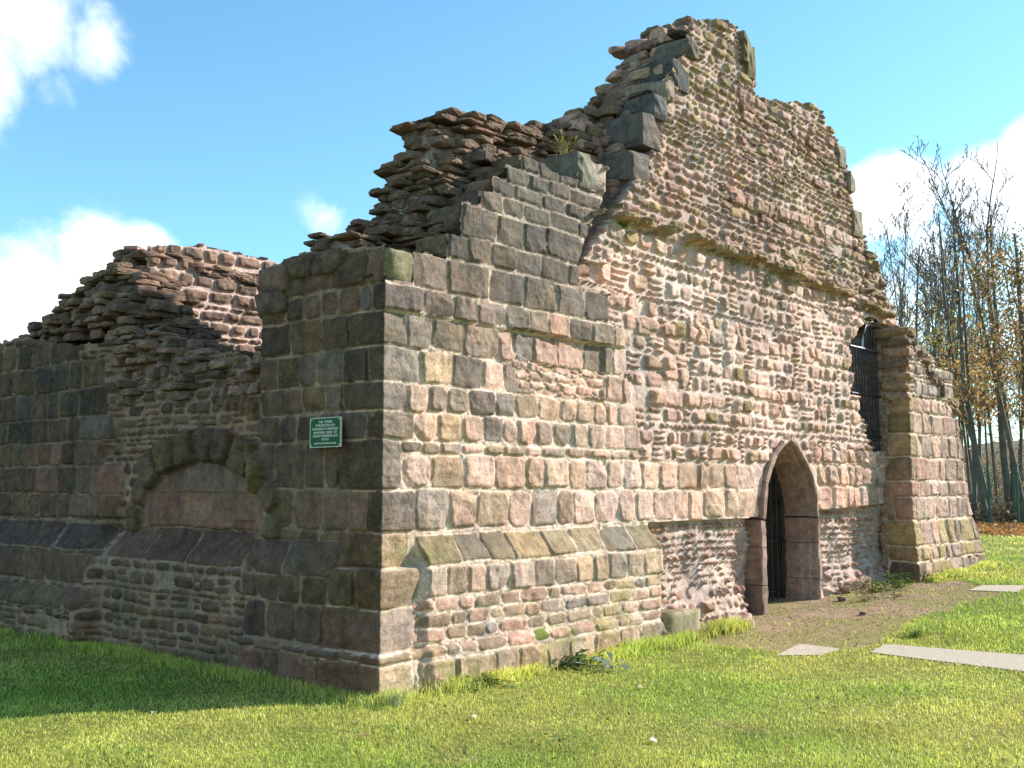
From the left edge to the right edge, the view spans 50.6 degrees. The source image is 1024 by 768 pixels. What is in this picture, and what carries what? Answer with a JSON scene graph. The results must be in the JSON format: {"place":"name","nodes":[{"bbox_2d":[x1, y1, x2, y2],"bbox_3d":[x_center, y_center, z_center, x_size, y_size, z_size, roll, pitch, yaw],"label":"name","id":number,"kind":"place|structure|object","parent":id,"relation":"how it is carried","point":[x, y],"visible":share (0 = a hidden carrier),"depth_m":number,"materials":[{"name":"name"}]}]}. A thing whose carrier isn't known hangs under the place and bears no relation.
{"place":"outdoors","nodes":[
{"label":"outdoors","id":0,"kind":"place"},
{"bbox_2d":[0,522,1023,767],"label":"grass","id":1,"kind":"structure","parent":0,"point":[630,648],"depth_m":7.82,"materials":[{"name":"green plant"}]},
{"bbox_2d":[0,517,1023,767],"bbox_3d":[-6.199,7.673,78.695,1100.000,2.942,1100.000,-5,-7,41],"label":"ground","id":2,"kind":"structure","parent":0,"point":[906,613],"depth_m":8.14,"materials":[{"name":"green plant"}]},
{"bbox_2d":[380,689,408,707],"bbox_3d":[-0.854,2.287,7.839,0.318,0.135,0.396,1,-6,-10],"label":"grass tuft","id":3,"kind":"object","parent":2,"relation":"on","point":[393,700],"visible":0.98,"depth_m":7.93,"materials":[{"name":"green plant"}]},
{"bbox_2d":[0,15,985,700],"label":"ruined tower","id":4,"kind":"structure","parent":2,"relation":"on","point":[710,383],"depth_m":10.94,"materials":[{"name":"stone"}]},
{"bbox_2d":[310,416,341,447],"bbox_3d":[-1.527,0.397,8.882,0.388,0.244,0.018,-5,-7,41],"label":"plaque","id":5,"kind":"object","parent":4,"relation":"attached to","point":[326,432],"visible":1,"depth_m":8.87,"materials":[{"name":"green metal"}]},
{"bbox_2d":[353,270,387,278],"bbox_3d":[-1.105,-0.861,8.727,0.281,0.060,0.278,3,-6,-31],"label":"moss tuft","id":6,"kind":"object","parent":4,"relation":"on","point":[369,275],"visible":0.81,"depth_m":8.71,"materials":[{"name":"green plant"}]},
{"bbox_2d":[550,128,576,154],"bbox_3d":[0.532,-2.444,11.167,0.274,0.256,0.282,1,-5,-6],"label":"wall plant","id":7,"kind":"object","parent":4,"relation":"on","point":[563,144],"depth_m":11.14,"materials":[{"name":"green plant"}]},
{"bbox_2d":[618,214,635,228],"bbox_3d":[1.179,-1.667,11.183,0.248,0.110,0.212,-2,-6,18],"label":"wall fern","id":8,"kind":"object","parent":4,"relation":"attached to","point":[622,224],"depth_m":11.16,"materials":[{"name":"green plant"}]},
{"bbox_2d":[744,435,821,614],"bbox_3d":[3.392,1.745,13.836,0.458,2.328,1.763,-5,-7,41],"label":"doorway","id":9,"kind":"structure","parent":4,"relation":"in","point":[794,472],"depth_m":14.21,"materials":[{"name":"stone"}]},
{"bbox_2d":[466,672,521,691],"bbox_3d":[-0.222,2.389,8.714,0.580,0.107,0.536,-1,-6,12],"label":"weed patch","id":10,"kind":"object","parent":2,"relation":"on","point":[485,679],"visible":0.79,"depth_m":8.74,"materials":[{"name":"green plant"}]},
{"bbox_2d":[552,649,612,667],"bbox_3d":[0.469,2.450,9.757,0.833,0.184,0.615,-5,-7,41],"label":"dock plant","id":11,"kind":"object","parent":2,"relation":"on","point":[577,656],"visible":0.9,"depth_m":9.66,"materials":[{"name":"green plant"}]},
{"bbox_2d":[570,651,628,669],"bbox_3d":[0.844,2.461,9.540,0.526,0.120,0.478,-5,-7,41],"label":"dock plant","id":12,"kind":"object","parent":2,"relation":"on","point":[606,662],"visible":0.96,"depth_m":9.54,"materials":[{"name":"green plant"}]},
{"bbox_2d":[779,644,838,655],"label":"path slab","id":13,"kind":"structure","parent":2,"relation":"on","point":[802,650],"depth_m":10.58,"materials":[{"name":"stone"}]},
{"bbox_2d":[837,597,845,601],"bbox_3d":[4.243,2.776,13.951,0.087,0.074,0.105,1,-6,-14],"label":"stone","id":14,"kind":"object","parent":2,"relation":"on","point":[843,599],"visible":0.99,"depth_m":13.91,"materials":[{"name":"stone"}]},
{"bbox_2d":[725,581,1003,646],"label":"gravel","id":15,"kind":"structure","parent":2,"relation":"on","point":[789,616],"depth_m":13.04,"materials":[{"name":"stone"}]},
{"bbox_2d":[852,596,883,601],"bbox_3d":[4.502,2.746,13.817,0.538,0.068,0.530,-5,-7,41],"label":"weed patch","id":16,"kind":"object","parent":2,"relation":"on","point":[863,598],"visible":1,"depth_m":13.84,"materials":[{"name":"green plant"}]},
{"bbox_2d":[837,578,904,595],"bbox_3d":[4.817,2.723,14.571,1.297,0.187,1.238,-5,-7,41],"label":"weed patch","id":17,"kind":"object","parent":2,"relation":"on","point":[873,588],"visible":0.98,"depth_m":14.68,"materials":[{"name":"green plant"}]},
{"bbox_2d":[869,223,920,336],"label":"bare tree","id":18,"kind":"object","parent":2,"relation":"on","point":[888,276],"visible":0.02,"depth_m":33.32,"materials":[{"name":"brown plant"}]},
{"bbox_2d":[872,571,926,588],"bbox_3d":[5.428,2.715,15.043,0.871,0.239,0.707,2,-6,-18],"label":"weed patch","id":19,"kind":"object","parent":2,"relation":"on","point":[897,582],"visible":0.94,"depth_m":15.02,"materials":[{"name":"green plant"}]},
{"bbox_2d":[875,244,924,337],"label":"bare tree","id":20,"kind":"object","parent":2,"relation":"on","point":[888,262],"visible":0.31,"depth_m":52.04,"materials":[{"name":"brown plant"}]},
{"bbox_2d":[885,280,920,342],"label":"bare tree","id":21,"kind":"object","parent":2,"relation":"on","point":[890,297],"visible":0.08,"depth_m":44.10,"materials":[{"name":"brown plant"}]},
{"bbox_2d":[883,590,923,597],"bbox_3d":[5.053,2.753,14.132,0.510,0.071,0.464,-5,-7,41],"label":"weed patch","id":22,"kind":"object","parent":2,"relation":"on","point":[899,594],"visible":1,"depth_m":14.12,"materials":[{"name":"green plant"}]},
{"bbox_2d":[875,248,932,350],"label":"bare tree","id":23,"kind":"object","parent":2,"relation":"on","point":[884,261],"visible":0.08,"depth_m":49.38,"materials":[{"name":"brown plant"}]},
{"bbox_2d":[872,180,938,334],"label":"bare tree","id":24,"kind":"object","parent":2,"relation":"on","point":[906,230],"visible":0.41,"depth_m":47.61,"materials":[{"name":"brown plant"}]},
{"bbox_2d":[890,272,921,326],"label":"bare tree","id":25,"kind":"object","parent":2,"relation":"on","point":[907,300],"visible":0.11,"depth_m":56.01,"materials":[{"name":"brown plant"}]},
{"bbox_2d":[878,211,943,356],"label":"bare tree","id":26,"kind":"object","parent":2,"relation":"on","point":[900,290],"visible":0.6,"depth_m":42.36,"materials":[{"name":"brown plant"}]},
{"bbox_2d":[900,627,927,638],"bbox_3d":[4.169,2.568,11.189,0.302,0.104,0.272,2,-6,-16],"label":"grass tuft","id":27,"kind":"object","parent":2,"relation":"on","point":[917,633],"visible":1,"depth_m":11.20,"materials":[{"name":"green plant"}]},
{"bbox_2d":[896,241,931,349],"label":"bare tree","id":28,"kind":"object","parent":2,"relation":"on","point":[922,289],"visible":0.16,"depth_m":56.56,"materials":[{"name":"brown plant"}]},
{"bbox_2d":[882,243,967,366],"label":"bare tree","id":29,"kind":"object","parent":2,"relation":"on","point":[916,314],"visible":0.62,"depth_m":42.86,"materials":[{"name":"brown plant"}]},
{"bbox_2d":[889,569,963,580],"bbox_3d":[6.069,2.785,15.805,1.083,0.150,1.024,-3,-6,27],"label":"weed patch","id":30,"kind":"object","parent":2,"relation":"on","point":[927,574],"visible":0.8,"depth_m":15.67,"materials":[{"name":"green plant"}]},
{"bbox_2d":[908,247,949,367],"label":"bare tree","id":31,"kind":"object","parent":2,"relation":"on","point":[936,269],"visible":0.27,"depth_m":50.18,"materials":[{"name":"brown plant"}]},
{"bbox_2d":[903,236,973,387],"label":"bare tree","id":32,"kind":"object","parent":2,"relation":"on","point":[932,315],"visible":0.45,"depth_m":44.37,"materials":[{"name":"brown plant"}]},
{"bbox_2d":[906,208,976,380],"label":"bare tree","id":33,"kind":"object","parent":2,"relation":"on","point":[929,226],"visible":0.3,"depth_m":50.88,"materials":[{"name":"brown plant"}]},
{"bbox_2d":[914,279,974,410],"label":"bare tree","id":34,"kind":"object","parent":2,"relation":"on","point":[942,340],"visible":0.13,"depth_m":46.26,"materials":[{"name":"brown plant"}]},
{"bbox_2d":[914,269,977,409],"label":"bare tree","id":35,"kind":"object","parent":2,"relation":"on","point":[932,301],"visible":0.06,"depth_m":54.73,"materials":[{"name":"brown plant"}]},
{"bbox_2d":[870,644,1023,671],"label":"path slab","id":36,"kind":"structure","parent":2,"relation":"on","point":[1003,661],"depth_m":10.11,"materials":[{"name":"stone"}]},
{"bbox_2d":[906,218,989,479],"bbox_3d":[21.816,-1.096,52.362,4.195,14.751,4.100,-5,-7,41],"label":"bare tree","id":37,"kind":"object","parent":2,"relation":"on","point":[967,438],"visible":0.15,"depth_m":52.46,"materials":[{"name":"brown plant"}]},
{"bbox_2d":[919,235,977,458],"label":"bare tree","id":38,"kind":"object","parent":2,"relation":"on","point":[956,324],"visible":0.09,"depth_m":55.45,"materials":[{"name":"brown plant"}]},
{"bbox_2d":[911,237,987,501],"bbox_3d":[20.035,-0.463,49.164,4.520,12.896,3.851,-4,-6,33],"label":"bare tree","id":39,"kind":"object","parent":2,"relation":"on","point":[965,447],"visible":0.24,"depth_m":49.12,"materials":[{"name":"brown plant"}]},
{"bbox_2d":[911,269,991,420],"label":"bare tree","id":40,"kind":"object","parent":2,"relation":"on","point":[954,319],"visible":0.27,"depth_m":43.77,"materials":[{"name":"brown plant"}]},
{"bbox_2d":[906,256,1001,418],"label":"bare tree","id":41,"kind":"object","parent":2,"relation":"on","point":[951,321],"visible":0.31,"depth_m":44.61,"materials":[{"name":"brown plant"}]},
{"bbox_2d":[926,202,986,361],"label":"bare tree","id":42,"kind":"object","parent":2,"relation":"on","point":[953,277],"visible":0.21,"depth_m":49.95,"materials":[{"name":"brown plant"}]},
{"bbox_2d":[901,136,1021,520],"bbox_3d":[16.291,-2.014,37.826,5.005,13.856,3.413,0,-5,-4],"label":"bare tree","id":43,"kind":"object","parent":2,"relation":"on","point":[1004,460],"visible":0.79,"depth_m":37.95,"materials":[{"name":"brown plant"}]},
{"bbox_2d":[915,198,1007,504],"bbox_3d":[16.545,-0.930,39.829,3.446,12.090,4.185,-5,-7,41],"label":"bare tree","id":44,"kind":"object","parent":2,"relation":"on","point":[954,367],"visible":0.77,"depth_m":39.76,"materials":[{"name":"brown plant"}]},
{"bbox_2d":[907,252,1016,412],"bbox_3d":[19.757,-0.017,49.160,3.844,12.017,4.290,3,-6,-31],"label":"bare tree","id":45,"kind":"object","parent":2,"relation":"on","point":[932,278],"visible":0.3,"depth_m":48.92,"materials":[{"name":"brown plant"}]},
{"bbox_2d":[933,267,995,495],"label":"bare tree","id":46,"kind":"object","parent":2,"relation":"on","point":[960,427],"visible":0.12,"depth_m":48.15,"materials":[{"name":"brown plant"}]},
{"bbox_2d":[909,215,1023,422],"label":"leafy tree","id":47,"kind":"object","parent":2,"relation":"on","point":[1018,276],"visible":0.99,"depth_m":34.77,"materials":[{"name":"orange plant"}]},
{"bbox_2d":[956,217,1000,466],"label":"bare tree","id":48,"kind":"object","parent":2,"relation":"on","point":[976,275],"visible":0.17,"depth_m":54.10,"materials":[{"name":"brown plant"}]},
{"bbox_2d":[941,184,1017,519],"bbox_3d":[15.808,-1.126,37.783,3.654,12.090,4.809,-5,-7,41],"label":"bare tree","id":49,"kind":"object","parent":2,"relation":"on","point":[976,458],"visible":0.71,"depth_m":37.80,"materials":[{"name":"brown plant"}]},
{"bbox_2d":[952,247,1009,508],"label":"bare tree","id":50,"kind":"object","parent":2,"relation":"on","point":[984,350],"visible":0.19,"depth_m":53.02,"materials":[{"name":"brown plant"}]},
{"bbox_2d":[940,200,1023,514],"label":"bare tree","id":51,"kind":"object","parent":2,"relation":"on","point":[974,481],"visible":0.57,"depth_m":38.24,"materials":[{"name":"brown plant"}]},
{"bbox_2d":[942,208,1021,502],"bbox_3d":[19.258,-0.953,44.497,3.751,12.968,3.266,-1,-6,15],"label":"bare tree","id":52,"kind":"object","parent":2,"relation":"on","point":[992,450],"visible":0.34,"depth_m":44.53,"materials":[{"name":"brown plant"}]},
{"bbox_2d":[952,226,1011,507],"bbox_3d":[22.281,-0.795,50.705,4.188,13.871,4.063,-5,-7,41],"label":"bare tree","id":53,"kind":"object","parent":2,"relation":"on","point":[986,447],"visible":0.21,"depth_m":50.56,"materials":[{"name":"brown plant"}]},
{"bbox_2d":[942,177,1023,523],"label":"bare tree","id":54,"kind":"object","parent":2,"relation":"on","point":[1009,439],"visible":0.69,"depth_m":36.38,"materials":[{"name":"brown plant"}]},
{"bbox_2d":[959,296,1016,504],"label":"bare tree","id":55,"kind":"object","parent":2,"relation":"on","point":[979,426],"visible":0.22,"depth_m":48.16,"materials":[{"name":"brown plant"}]},
{"bbox_2d":[957,215,1023,515],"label":"bare tree","id":56,"kind":"object","parent":2,"relation":"on","point":[1013,493],"visible":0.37,"depth_m":38.18,"materials":[{"name":"brown plant"}]},
{"bbox_2d":[959,225,1021,459],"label":"bare tree","id":57,"kind":"object","parent":2,"relation":"on","point":[994,306],"visible":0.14,"depth_m":54.09,"materials":[{"name":"brown plant"}]},
{"bbox_2d":[961,424,1023,502],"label":"thicket","id":58,"kind":"object","parent":2,"relation":"on","point":[998,480],"visible":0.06,"depth_m":54.26,"materials":[{"name":"brown plant"}]},
{"bbox_2d":[965,464,1023,522],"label":"wire fence","id":59,"kind":"object","parent":2,"relation":"on","point":[1017,495],"visible":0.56,"depth_m":35.86,"materials":[{"name":"green metal"}]},
{"bbox_2d":[969,491,1021,522],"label":"undergrowth","id":60,"kind":"object","parent":2,"relation":"on","point":[996,511],"visible":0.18,"depth_m":37.04,"materials":[{"name":"green plant"}]},
{"bbox_2d":[968,585,1023,592],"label":"path slab","id":61,"kind":"structure","parent":2,"relation":"on","point":[997,588],"depth_m":14.65,"materials":[{"name":"stone"}]},
{"bbox_2d":[975,520,1023,536],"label":"leaf litter","id":62,"kind":"object","parent":2,"relation":"on","point":[984,528],"visible":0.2,"depth_m":30.57,"materials":[{"name":"brown plant"}]},
{"bbox_2d":[977,272,1023,507],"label":"bare tree","id":63,"kind":"object","parent":2,"relation":"on","point":[1021,439],"visible":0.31,"depth_m":45.27,"materials":[{"name":"brown plant"}]},
{"bbox_2d":[989,233,1023,425],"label":"bare tree","id":64,"kind":"object","parent":2,"relation":"on","point":[1014,331],"visible":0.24,"depth_m":45.92,"materials":[{"name":"brown plant"}]},
{"bbox_2d":[1003,290,1023,469],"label":"bare tree","id":65,"kind":"object","parent":2,"relation":"on","point":[1017,417],"visible":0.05,"depth_m":54.11,"materials":[{"name":"brown plant"}]},
{"bbox_2d":[1004,227,1023,491],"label":"bare tree","id":66,"kind":"object","parent":2,"relation":"on","point":[1020,388],"visible":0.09,"depth_m":54.23,"materials":[{"name":"brown plant"}]},
{"bbox_2d":[0,0,1023,445],"label":"sky","id":67,"kind":"structure","parent":0,"point":[255,128],"materials":[{"name":"blue"}]},
{"bbox_2d":[963,440,1023,501],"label":"building","id":68,"kind":"structure","parent":0,"point":[996,448],"depth_m":88.32,"materials":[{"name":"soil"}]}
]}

